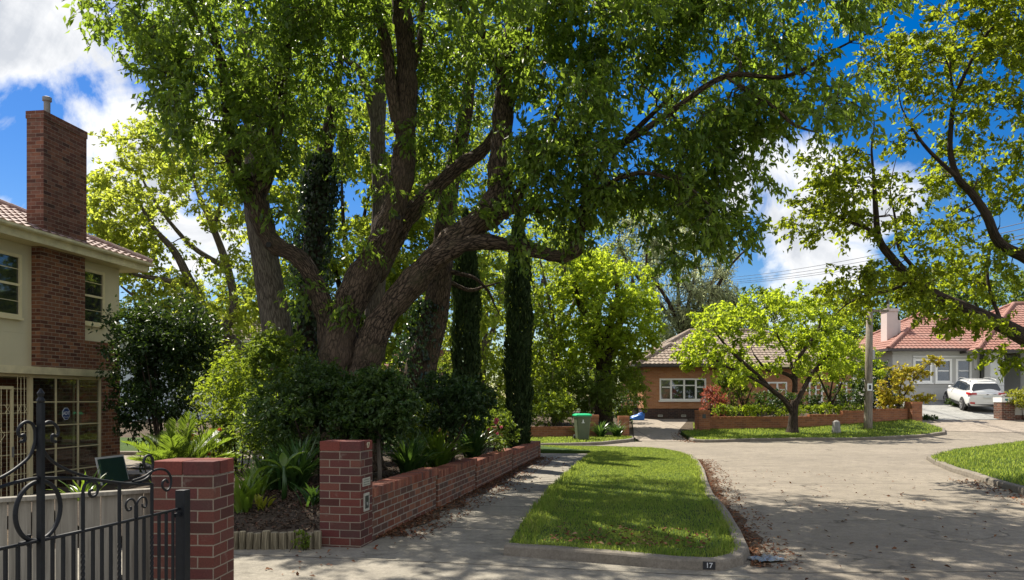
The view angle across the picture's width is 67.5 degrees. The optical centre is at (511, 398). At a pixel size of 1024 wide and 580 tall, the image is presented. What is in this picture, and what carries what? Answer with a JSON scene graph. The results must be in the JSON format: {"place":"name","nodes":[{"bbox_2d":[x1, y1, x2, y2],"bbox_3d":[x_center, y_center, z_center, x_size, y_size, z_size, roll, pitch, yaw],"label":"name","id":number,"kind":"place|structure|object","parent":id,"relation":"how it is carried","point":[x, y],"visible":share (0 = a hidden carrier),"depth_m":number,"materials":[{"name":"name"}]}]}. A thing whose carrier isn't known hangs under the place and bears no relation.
{"place":"outdoors","nodes":[
{"label":"outdoors","id":0,"kind":"place"},
{"bbox_2d":[7,469,313,547],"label":"garden ground","id":1,"kind":"structure","parent":0,"point":[121,536],"depth_m":10.00,"materials":[{"name":"soil"}]},
{"bbox_2d":[173,332,251,457],"bbox_3d":[-7.794,0.176,20.079,2.002,3.956,2.628,0,0,0],"label":"light shrub","id":2,"kind":"object","parent":1,"relation":"on","point":[201,399],"visible":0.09,"depth_m":19.74,"materials":[{"name":"green plant"}]},
{"bbox_2d":[7,447,507,536],"bbox_3d":[-4.191,1.549,15.163,9.618,0.685,13.526,0,0,0],"label":"garden bed","id":3,"kind":"object","parent":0,"point":[263,517],"visible":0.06,"depth_m":9.01,"materials":[{"name":"brown soil"}]},
{"bbox_2d":[95,455,128,484],"bbox_3d":[-8.658,1.635,16.688,0.252,0.778,0.950,0,0,7],"label":"green board","id":4,"kind":"object","parent":3,"relation":"on","point":[113,468],"visible":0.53,"depth_m":16.62,"materials":[{"name":"paint"}]},
{"bbox_2d":[100,351,199,479],"bbox_3d":[-8.091,0.498,17.145,2.017,3.412,1.622,0,0,0],"label":"dark shrub","id":5,"kind":"object","parent":3,"relation":"on","point":[126,424],"visible":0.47,"depth_m":16.83,"materials":[{"name":"green plant"}]},
{"bbox_2d":[87,286,234,446],"bbox_3d":[-7.584,-0.134,16.814,2.967,4.686,2.440,0,0,0],"label":"dark shrub","id":6,"kind":"object","parent":3,"relation":"on","point":[150,332],"visible":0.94,"depth_m":16.45,"materials":[{"name":"green plant"}]},
{"bbox_2d":[121,410,241,464],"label":"palm","id":7,"kind":"object","parent":3,"relation":"on","point":[171,444],"visible":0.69,"depth_m":11.68,"materials":[{"name":"green plant"}]},
{"bbox_2d":[184,410,242,457],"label":"rose bush","id":8,"kind":"object","parent":3,"relation":"on","point":[199,422],"visible":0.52,"depth_m":13.05,"materials":[{"name":"green plant"}]},
{"bbox_2d":[186,339,284,472],"bbox_3d":[-4.855,0.316,13.645,1.963,2.761,2.093,0,0,36],"label":"light shrub","id":9,"kind":"object","parent":3,"relation":"on","point":[233,390],"visible":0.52,"depth_m":13.31,"materials":[{"name":"green plant"}]},
{"bbox_2d":[140,1,353,457],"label":"straight tree","id":10,"kind":"object","parent":3,"relation":"on","point":[268,280],"visible":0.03,"depth_m":15.77,"materials":[{"name":"brown plant"}]},
{"bbox_2d":[234,473,261,512],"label":"strap plant","id":11,"kind":"object","parent":3,"relation":"on","point":[244,495],"visible":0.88,"depth_m":8.92,"materials":[{"name":"green plant"}]},
{"bbox_2d":[235,462,279,495],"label":"strap plant","id":12,"kind":"object","parent":3,"relation":"on","point":[262,485],"visible":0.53,"depth_m":9.70,"materials":[{"name":"green plant"}]},
{"bbox_2d":[245,450,281,491],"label":"strap plant","id":13,"kind":"object","parent":3,"relation":"on","point":[273,477],"visible":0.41,"depth_m":10.29,"materials":[{"name":"green plant"}]},
{"bbox_2d":[218,378,313,476],"bbox_3d":[-3.933,0.684,12.478,1.467,2.049,1.840,0,0,0],"label":"light shrub","id":14,"kind":"object","parent":3,"relation":"on","point":[251,443],"visible":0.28,"depth_m":12.07,"materials":[{"name":"green plant"}]},
{"bbox_2d":[231,320,315,397],"bbox_3d":[-4.040,0.073,13.223,1.380,2.859,1.552,0,0,0],"label":"light shrub","id":15,"kind":"object","parent":3,"relation":"on","point":[265,349],"visible":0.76,"depth_m":12.83,"materials":[{"name":"green plant"}]},
{"bbox_2d":[234,483,319,530],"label":"leaf litter","id":16,"kind":"object","parent":3,"relation":"on","point":[291,496],"visible":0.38,"depth_m":8.99,"materials":[{"name":"brown plant"}]},
{"bbox_2d":[252,451,307,500],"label":"plant","id":17,"kind":"object","parent":3,"relation":"on","point":[284,460],"visible":0.98,"depth_m":9.49,"materials":[{"name":"green plant"}]},
{"bbox_2d":[255,435,323,490],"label":"strap plant","id":18,"kind":"object","parent":3,"relation":"on","point":[302,462],"visible":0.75,"depth_m":10.08,"materials":[{"name":"green plant"}]},
{"bbox_2d":[287,481,319,508],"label":"strap plant","id":19,"kind":"object","parent":3,"relation":"on","point":[312,497],"visible":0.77,"depth_m":9.24,"materials":[{"name":"green plant"}]},
{"bbox_2d":[233,349,406,483],"bbox_3d":[-2.834,0.388,11.336,2.536,2.249,2.043,0,0,0],"label":"camellia","id":20,"kind":"object","parent":3,"relation":"on","point":[314,381],"visible":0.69,"depth_m":11.06,"materials":[{"name":"green plant"}]},
{"bbox_2d":[248,2,396,437],"bbox_3d":[-4.165,-4.602,18.272,4.393,11.701,3.350,0,0,0],"label":"ivy clad tree","id":21,"kind":"object","parent":3,"relation":"on","point":[316,192],"visible":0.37,"depth_m":17.77,"materials":[{"name":"green plant"}]},
{"bbox_2d":[231,60,508,369],"bbox_3d":[-4.264,-4.857,24.858,8.583,13.137,6.008,0,0,0],"label":"leafy tree","id":22,"kind":"object","parent":3,"relation":"on","point":[360,225],"visible":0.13,"depth_m":24.27,"materials":[{"name":"green plant"}]},
{"bbox_2d":[324,363,427,480],"bbox_3d":[-1.910,0.515,10.963,1.409,2.071,1.400,0,0,0],"label":"standard camellia","id":23,"kind":"object","parent":3,"relation":"on","point":[394,412],"visible":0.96,"depth_m":10.63,"materials":[{"name":"green plant"}]},
{"bbox_2d":[323,1,469,368],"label":"thin back tree","id":24,"kind":"object","parent":3,"relation":"on","point":[376,108],"visible":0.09,"depth_m":18.35,"materials":[{"name":"green plant"}]},
{"bbox_2d":[372,429,448,473],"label":"strap plant","id":25,"kind":"object","parent":3,"relation":"on","point":[407,458],"visible":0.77,"depth_m":11.79,"materials":[{"name":"green plant"}]},
{"bbox_2d":[408,424,472,466],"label":"strap plant","id":26,"kind":"object","parent":3,"relation":"on","point":[439,445],"visible":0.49,"depth_m":12.97,"materials":[{"name":"green plant"}]},
{"bbox_2d":[410,368,499,461],"bbox_3d":[-1.007,0.528,13.278,1.614,2.146,1.593,0,0,0],"label":"standard shrub","id":27,"kind":"object","parent":3,"relation":"on","point":[458,397],"visible":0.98,"depth_m":12.88,"materials":[{"name":"green plant"}]},
{"bbox_2d":[449,207,482,451],"bbox_3d":[-1.185,-1.678,19.494,0.891,6.425,0.866,0,0,0],"label":"pencil cypress","id":28,"kind":"object","parent":3,"relation":"on","point":[464,339],"visible":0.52,"depth_m":19.26,"materials":[{"name":"green plant"}]},
{"bbox_2d":[385,0,558,446],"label":"leaning tree","id":29,"kind":"object","parent":3,"relation":"on","point":[421,353],"visible":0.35,"depth_m":16.78,"materials":[{"name":"brown plant"}]},
{"bbox_2d":[447,424,503,457],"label":"strap plant","id":30,"kind":"object","parent":3,"relation":"on","point":[477,443],"visible":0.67,"depth_m":15.46,"materials":[{"name":"green plant"}]},
{"bbox_2d":[56,0,922,470],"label":"camphor tree","id":31,"kind":"object","parent":3,"relation":"on","point":[692,196],"visible":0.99,"depth_m":12.79,"materials":[{"name":"green plant"}]},
{"bbox_2d":[463,404,520,451],"bbox_3d":[-0.552,0.795,16.476,1.362,1.515,1.317,0,0,26],"label":"flowering camellia","id":32,"kind":"object","parent":3,"relation":"on","point":[506,424],"visible":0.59,"depth_m":16.45,"materials":[{"name":"green plant"}]},
{"bbox_2d":[502,213,534,447],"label":"pencil cypress","id":33,"kind":"object","parent":3,"relation":"on","point":[518,338],"visible":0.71,"depth_m":20.36,"materials":[{"name":"green plant"}]},
{"bbox_2d":[120,437,625,450],"bbox_3d":[-7.564,1.758,29.173,24.871,0.464,4.887,0,0,0],"label":"nature strip","id":34,"kind":"object","parent":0,"point":[124,447],"visible":0.06,"depth_m":27.94,"materials":[{"name":"plant"}]},
{"bbox_2d":[87,108,293,444],"bbox_3d":[-11.656,-3.167,27.936,8.007,14.909,7.212,0,0,0],"label":"leafy tree","id":35,"kind":"object","parent":34,"relation":"on","point":[100,226],"visible":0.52,"depth_m":26.95,"materials":[{"name":"green plant"}]},
{"bbox_2d":[444,435,631,442],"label":"grass","id":36,"kind":"structure","parent":34,"relation":"on","point":[558,439],"depth_m":28.84,"materials":[{"name":"green plant"}]},
{"bbox_2d":[572,413,591,439],"bbox_3d":[2.651,1.059,29.034,0.630,1.000,0.758,0,0,-8],"label":"wheelie bin","id":37,"kind":"object","parent":34,"relation":"on","point":[582,424],"visible":0.92,"depth_m":28.74,"materials":[{"name":"green plastic"}]},
{"bbox_2d":[120,411,633,437],"bbox_3d":[-6.500,1.290,45.450,27.000,0.723,29.100,0,0,0],"label":"side garden","id":38,"kind":"object","parent":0,"point":[567,424],"visible":0.03,"depth_m":37.35,"materials":[{"name":"plant"}]},
{"bbox_2d":[203,252,317,361],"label":"background tree","id":39,"kind":"object","parent":38,"relation":"on","point":[227,295],"visible":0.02,"depth_m":42.53,"materials":[{"name":"green plant"}]},
{"bbox_2d":[412,250,546,424],"bbox_3d":[-1.700,-2.951,36.311,6.752,9.165,7.372,0,0,0],"label":"leafy tree","id":40,"kind":"object","parent":38,"relation":"on","point":[488,357],"visible":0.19,"depth_m":34.94,"materials":[{"name":"green plant"}]},
{"bbox_2d":[481,213,571,335],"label":"background tree","id":41,"kind":"object","parent":38,"relation":"on","point":[529,235],"visible":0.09,"depth_m":55.67,"materials":[{"name":"green plant"}]},
{"bbox_2d":[522,388,576,426],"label":"garden shrub","id":42,"kind":"object","parent":38,"relation":"on","point":[566,403],"visible":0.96,"depth_m":32.08,"materials":[{"name":"green plant"}]},
{"bbox_2d":[500,226,605,424],"bbox_3d":[2.111,-3.790,37.580,5.487,10.288,6.702,0,0,0],"label":"leafy tree","id":43,"kind":"object","parent":38,"relation":"on","point":[550,324],"visible":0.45,"depth_m":36.45,"materials":[{"name":"green plant"}]},
{"bbox_2d":[533,362,599,425],"bbox_3d":[2.437,-0.091,34.579,3.207,3.236,3.066,0,0,0],"label":"garden shrub","id":44,"kind":"object","parent":38,"relation":"on","point":[552,385],"visible":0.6,"depth_m":34.30,"materials":[{"name":"green plant"}]},
{"bbox_2d":[569,363,618,420],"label":"garden shrub","id":45,"kind":"object","parent":38,"relation":"on","point":[602,393],"visible":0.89,"depth_m":34.54,"materials":[{"name":"green plant"}]},
{"bbox_2d":[549,246,668,427],"bbox_3d":[4.523,-3.077,36.453,5.582,8.976,5.872,0,0,0],"label":"lime tree","id":46,"kind":"object","parent":38,"relation":"on","point":[613,335],"visible":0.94,"depth_m":35.41,"materials":[{"name":"green plant"}]},
{"bbox_2d":[599,349,652,418],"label":"garden shrub","id":47,"kind":"object","parent":38,"relation":"on","point":[626,376],"visible":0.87,"depth_m":35.55,"materials":[{"name":"green plant"}]},
{"bbox_2d":[78,453,751,579],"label":"footpath","id":48,"kind":"structure","parent":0,"point":[472,543],"depth_m":7.85,"materials":[{"name":"concrete"}]},
{"bbox_2d":[0,488,150,579],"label":"wall","id":49,"kind":"structure","parent":48,"relation":"on","point":[68,523],"depth_m":5.70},
{"bbox_2d":[0,388,189,579],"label":"iron gate","id":50,"kind":"structure","parent":48,"relation":"on","point":[180,540],"depth_m":4.32,"materials":[{"name":"black metal"}]},
{"bbox_2d":[152,458,233,579],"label":"gate pillar","id":51,"kind":"structure","parent":48,"relation":"on","point":[208,483],"depth_m":5.74,"materials":[{"name":"red brick"}]},
{"bbox_2d":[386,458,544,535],"bbox_3d":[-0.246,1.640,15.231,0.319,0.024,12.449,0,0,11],"label":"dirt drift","id":52,"kind":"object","parent":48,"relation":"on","point":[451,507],"visible":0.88,"depth_m":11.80,"materials":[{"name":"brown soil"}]},
{"bbox_2d":[376,456,559,538],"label":"leaf litter","id":53,"kind":"object","parent":48,"relation":"on","point":[391,532],"visible":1,"depth_m":12.09,"materials":[{"name":"brown plant"}]},
{"bbox_2d":[0,0,1023,411],"label":"sky","id":54,"kind":"structure","parent":0,"point":[88,91],"materials":[{"name":"blue"}]},
{"bbox_2d":[127,412,993,495],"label":"ground","id":55,"kind":"structure","parent":0,"point":[635,440],"depth_m":33.02,"materials":[{"name":"grey concrete"}]},
{"bbox_2d":[0,96,154,496],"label":"two storey house","id":56,"kind":"structure","parent":55,"relation":"on","point":[61,268],"depth_m":17.62,"materials":[{"name":"brown brick"}]},
{"bbox_2d":[0,250,23,320],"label":"window","id":57,"kind":"structure","parent":56,"relation":"in","point":[10,263],"depth_m":16.69,"materials":[{"name":"beige paint"}]},
{"bbox_2d":[0,373,29,496],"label":"security door","id":58,"kind":"structure","parent":56,"relation":"in","point":[11,388],"depth_m":15.03,"materials":[{"name":"beige paint"}]},
{"bbox_2d":[85,268,105,327],"bbox_3d":[-10.561,-2.531,19.264,0.088,1.421,0.985,0,0,7],"label":"window","id":59,"kind":"structure","parent":56,"relation":"in","point":[94,280],"depth_m":19.38,"materials":[{"name":"beige paint"}]},
{"bbox_2d":[120,316,260,420],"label":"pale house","id":60,"kind":"structure","parent":55,"relation":"on","point":[128,376],"depth_m":41.99,"materials":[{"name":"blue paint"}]},
{"bbox_2d":[234,529,321,549],"bbox_3d":[-2.889,1.590,8.359,1.622,0.325,0.105,0,0,0],"label":"log edging","id":61,"kind":"object","parent":55,"relation":"on","point":[273,540],"visible":0.42,"depth_m":8.33,"materials":[{"name":"brown wood"}]},
{"bbox_2d":[320,439,371,547],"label":"garden pillar","id":62,"kind":"structure","parent":55,"relation":"on","point":[345,493],"depth_m":8.45,"materials":[{"name":"red brick"}]},
{"bbox_2d":[372,441,540,541],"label":"garden wall","id":63,"kind":"structure","parent":55,"relation":"on","point":[398,500],"depth_m":11.29,"materials":[{"name":"brick"}]},
{"bbox_2d":[438,426,574,436],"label":"wall","id":64,"kind":"structure","parent":55,"relation":"on","point":[546,431],"depth_m":30.90,"materials":[{"name":"orange brick"}]},
{"bbox_2d":[532,206,642,410],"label":"background tree","id":65,"kind":"object","parent":55,"relation":"on","point":[632,242],"visible":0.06,"depth_m":61.48,"materials":[{"name":"green plant"}]},
{"bbox_2d":[599,209,755,345],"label":"she oak","id":66,"kind":"object","parent":55,"relation":"on","point":[675,312],"visible":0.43,"depth_m":58.73,"materials":[{"name":"green plant"}]},
{"bbox_2d":[615,329,861,419],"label":"brick house","id":67,"kind":"structure","parent":55,"relation":"on","point":[676,392],"depth_m":42.07,"materials":[{"name":"brown brick"}]},
{"bbox_2d":[658,378,705,401],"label":"window","id":68,"kind":"structure","parent":67,"relation":"in","point":[671,389],"depth_m":42.08,"materials":[{"name":"white paint"}]},
{"bbox_2d":[698,283,798,331],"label":"leafy tree","id":69,"kind":"object","parent":55,"relation":"on","point":[772,316],"visible":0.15,"depth_m":60.78,"materials":[{"name":"green plant"}]},
{"bbox_2d":[710,409,907,428],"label":"front wall","id":70,"kind":"structure","parent":55,"relation":"on","point":[809,420],"depth_m":35.26,"materials":[{"name":"orange brick"}]},
{"bbox_2d":[856,269,955,335],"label":"background tree","id":71,"kind":"object","parent":55,"relation":"on","point":[883,305],"visible":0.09,"depth_m":63.71,"materials":[{"name":"green plant"}]},
{"bbox_2d":[847,302,1023,402],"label":"grey house","id":72,"kind":"structure","parent":55,"relation":"on","point":[901,342],"depth_m":44.03,"materials":[{"name":"paint"}]},
{"bbox_2d":[934,359,953,383],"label":"window","id":73,"kind":"structure","parent":72,"relation":"in","point":[943,375],"depth_m":44.03,"materials":[{"name":"white paint"}]},
{"bbox_2d":[956,359,971,381],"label":"window","id":74,"kind":"structure","parent":72,"relation":"in","point":[963,367],"depth_m":44.03,"materials":[{"name":"white paint"}]},
{"bbox_2d":[993,394,1015,419],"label":"brick pier","id":75,"kind":"structure","parent":55,"relation":"on","point":[1003,410],"depth_m":36.29,"materials":[{"name":"brown brick"}]},
{"bbox_2d":[392,445,732,556],"bbox_3d":[-1.530,1.863,16.477,12.940,0.640,17.985,0,0,0],"label":"nature strip","id":76,"kind":"object","parent":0,"point":[544,449],"visible":0.24,"depth_m":10.38,"materials":[{"name":"plant"}]},
{"bbox_2d":[509,445,740,557],"bbox_3d":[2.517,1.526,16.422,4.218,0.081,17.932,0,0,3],"label":"grass","id":77,"kind":"structure","parent":76,"relation":"on","point":[636,467],"depth_m":11.38,"materials":[{"name":"green plant"}]},
{"bbox_2d":[543,522,710,547],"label":"leaf litter","id":78,"kind":"object","parent":76,"relation":"on","point":[609,543],"visible":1,"depth_m":8.37,"materials":[{"name":"brown plant"}]},
{"bbox_2d":[124,431,1023,579],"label":"road","id":79,"kind":"structure","parent":0,"point":[981,553],"depth_m":11.57,"materials":[{"name":"grey asphalt"}]},
{"bbox_2d":[120,435,634,454],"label":"kerb","id":80,"kind":"structure","parent":79,"relation":"on","point":[552,444],"depth_m":26.86,"materials":[{"name":"concrete"}]},
{"bbox_2d":[391,445,749,570],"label":"kerb","id":81,"kind":"structure","parent":79,"relation":"on","point":[738,557],"depth_m":7.73,"materials":[{"name":"concrete"}]},
{"bbox_2d":[699,459,771,566],"bbox_3d":[3.835,1.645,14.256,0.330,0.024,13.694,0,0,11],"label":"dirt drift","id":82,"kind":"object","parent":79,"relation":"on","point":[740,522],"visible":0.61,"depth_m":10.10,"materials":[{"name":"brown soil"}]},
{"bbox_2d":[698,459,801,569],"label":"leaf litter","id":83,"kind":"object","parent":79,"relation":"on","point":[753,549],"visible":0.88,"depth_m":9.84,"materials":[{"name":"brown plant"}]},
{"bbox_2d":[689,424,945,442],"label":"kerb","id":84,"kind":"structure","parent":79,"relation":"on","point":[943,432],"depth_m":30.29,"materials":[{"name":"concrete"}]},
{"bbox_2d":[720,470,1017,579],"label":"leaf litter","id":85,"kind":"object","parent":79,"relation":"on","point":[876,546],"visible":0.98,"depth_m":10.09,"materials":[{"name":"brown plant"}]},
{"bbox_2d":[926,441,1023,494],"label":"kerb","id":86,"kind":"structure","parent":79,"relation":"on","point":[1006,485],"depth_m":15.42,"materials":[{"name":"concrete"}]},
{"bbox_2d":[633,419,688,440],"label":"driveway","id":87,"kind":"structure","parent":0,"point":[653,429],"depth_m":35.40,"materials":[{"name":"concrete"}]},
{"bbox_2d":[678,400,874,431],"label":"front garden","id":88,"kind":"object","parent":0,"point":[687,425],"visible":0.06,"depth_m":40.74,"materials":[{"name":"plant"}]},
{"bbox_2d":[699,384,729,416],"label":"red maple","id":89,"kind":"object","parent":88,"relation":"on","point":[709,394],"visible":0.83,"depth_m":36.92,"materials":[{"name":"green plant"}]},
{"bbox_2d":[706,361,761,416],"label":"garden shrub","id":90,"kind":"object","parent":88,"relation":"on","point":[722,383],"visible":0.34,"depth_m":37.65,"materials":[{"name":"green plant"}]},
{"bbox_2d":[728,354,767,415],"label":"garden tree","id":91,"kind":"object","parent":88,"relation":"on","point":[747,378],"visible":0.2,"depth_m":36.28,"materials":[{"name":"green plant"}]},
{"bbox_2d":[741,383,806,415],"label":"garden shrub","id":92,"kind":"object","parent":88,"relation":"on","point":[775,399],"visible":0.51,"depth_m":38.75,"materials":[{"name":"green plant"}]},
{"bbox_2d":[802,330,864,413],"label":"garden tree","id":93,"kind":"object","parent":88,"relation":"on","point":[830,391],"visible":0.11,"depth_m":36.91,"materials":[{"name":"green plant"}]},
{"bbox_2d":[802,372,882,413],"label":"garden shrub","id":94,"kind":"object","parent":88,"relation":"on","point":[816,400],"visible":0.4,"depth_m":38.68,"materials":[{"name":"green plant"}]},
{"bbox_2d":[852,352,898,408],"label":"garden shrub","id":95,"kind":"object","parent":88,"relation":"on","point":[875,379],"visible":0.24,"depth_m":38.44,"materials":[{"name":"green plant"}]},
{"bbox_2d":[874,355,945,408],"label":"shrub","id":96,"kind":"object","parent":88,"relation":"on","point":[886,399],"visible":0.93,"depth_m":36.97,"materials":[{"name":"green plant"}]},
{"bbox_2d":[681,419,942,439],"bbox_3d":[12.800,1.339,32.968,12.823,0.735,4.771,0,0,-14],"label":"nature strip","id":97,"kind":"object","parent":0,"point":[849,425],"visible":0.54,"depth_m":33.10,"materials":[{"name":"plant"}]},
{"bbox_2d":[694,410,709,429],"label":"brick pier","id":98,"kind":"structure","parent":97,"relation":"on","point":[702,419],"depth_m":33.92,"materials":[{"name":"brown brick"}]},
{"bbox_2d":[668,280,886,432],"bbox_3d":[12.141,-1.722,32.806,11.400,6.584,4.568,0,0,-19],"label":"verge tree","id":99,"kind":"object","parent":97,"relation":"on","point":[778,301],"visible":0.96,"depth_m":32.52,"materials":[{"name":"green plant"}]},
{"bbox_2d":[857,308,888,429],"bbox_3d":[15.690,-1.164,33.594,1.650,5.604,0.380,0,0,0],"label":"power pole","id":100,"kind":"object","parent":97,"relation":"on","point":[868,390],"visible":0.84,"depth_m":33.49,"materials":[{"name":"wood"}]},
{"bbox_2d":[853,401,995,419],"bbox_3d":[23.900,0.569,39.900,9.400,0.918,7.400,0,0,0],"label":"driveway pad","id":101,"kind":"object","parent":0,"point":[941,410],"visible":0.38,"depth_m":39.15,"materials":[{"name":"concrete"}]},
{"bbox_2d":[943,377,1004,410],"bbox_3d":[24.513,-0.335,40.790,1.970,1.712,4.598,0,7,14],"label":"parked car","id":102,"kind":"object","parent":101,"relation":"on","point":[965,393],"visible":0.8,"depth_m":38.99,"materials":[{"name":"white paint"}]},
{"bbox_2d":[922,420,1023,432],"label":"driveway apron","id":103,"kind":"object","parent":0,"point":[1015,426],"visible":0.85,"depth_m":34.60,"materials":[{"name":"concrete"}]},
{"bbox_2d":[931,440,1023,484],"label":"grass","id":104,"kind":"structure","parent":0,"point":[1013,450],"depth_m":19.47,"materials":[{"name":"green plant"}]},
{"bbox_2d":[940,443,1023,485],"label":"nature strip","id":105,"kind":"object","parent":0,"point":[992,457],"visible":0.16,"depth_m":18.55,"materials":[{"name":"plant"}]},
{"bbox_2d":[766,0,1023,382],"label":"street tree","id":106,"kind":"object","parent":105,"relation":"on","point":[997,43],"visible":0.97,"depth_m":16.24,"materials":[{"name":"green plant"}]},
{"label":"ground","id":107,"kind":"structure","parent":0,"visible":0},
{"bbox_2d":[781,297,879,346],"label":"background tree","id":108,"kind":"object","parent":107,"relation":"on","point":[855,334],"visible":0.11,"depth_m":64.59,"materials":[{"name":"green plant"}]},
{"bbox_2d":[938,265,1023,316],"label":"background tree","id":109,"kind":"object","parent":107,"relation":"on","point":[1002,298],"visible":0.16,"depth_m":68.21,"materials":[{"name":"green plant"}]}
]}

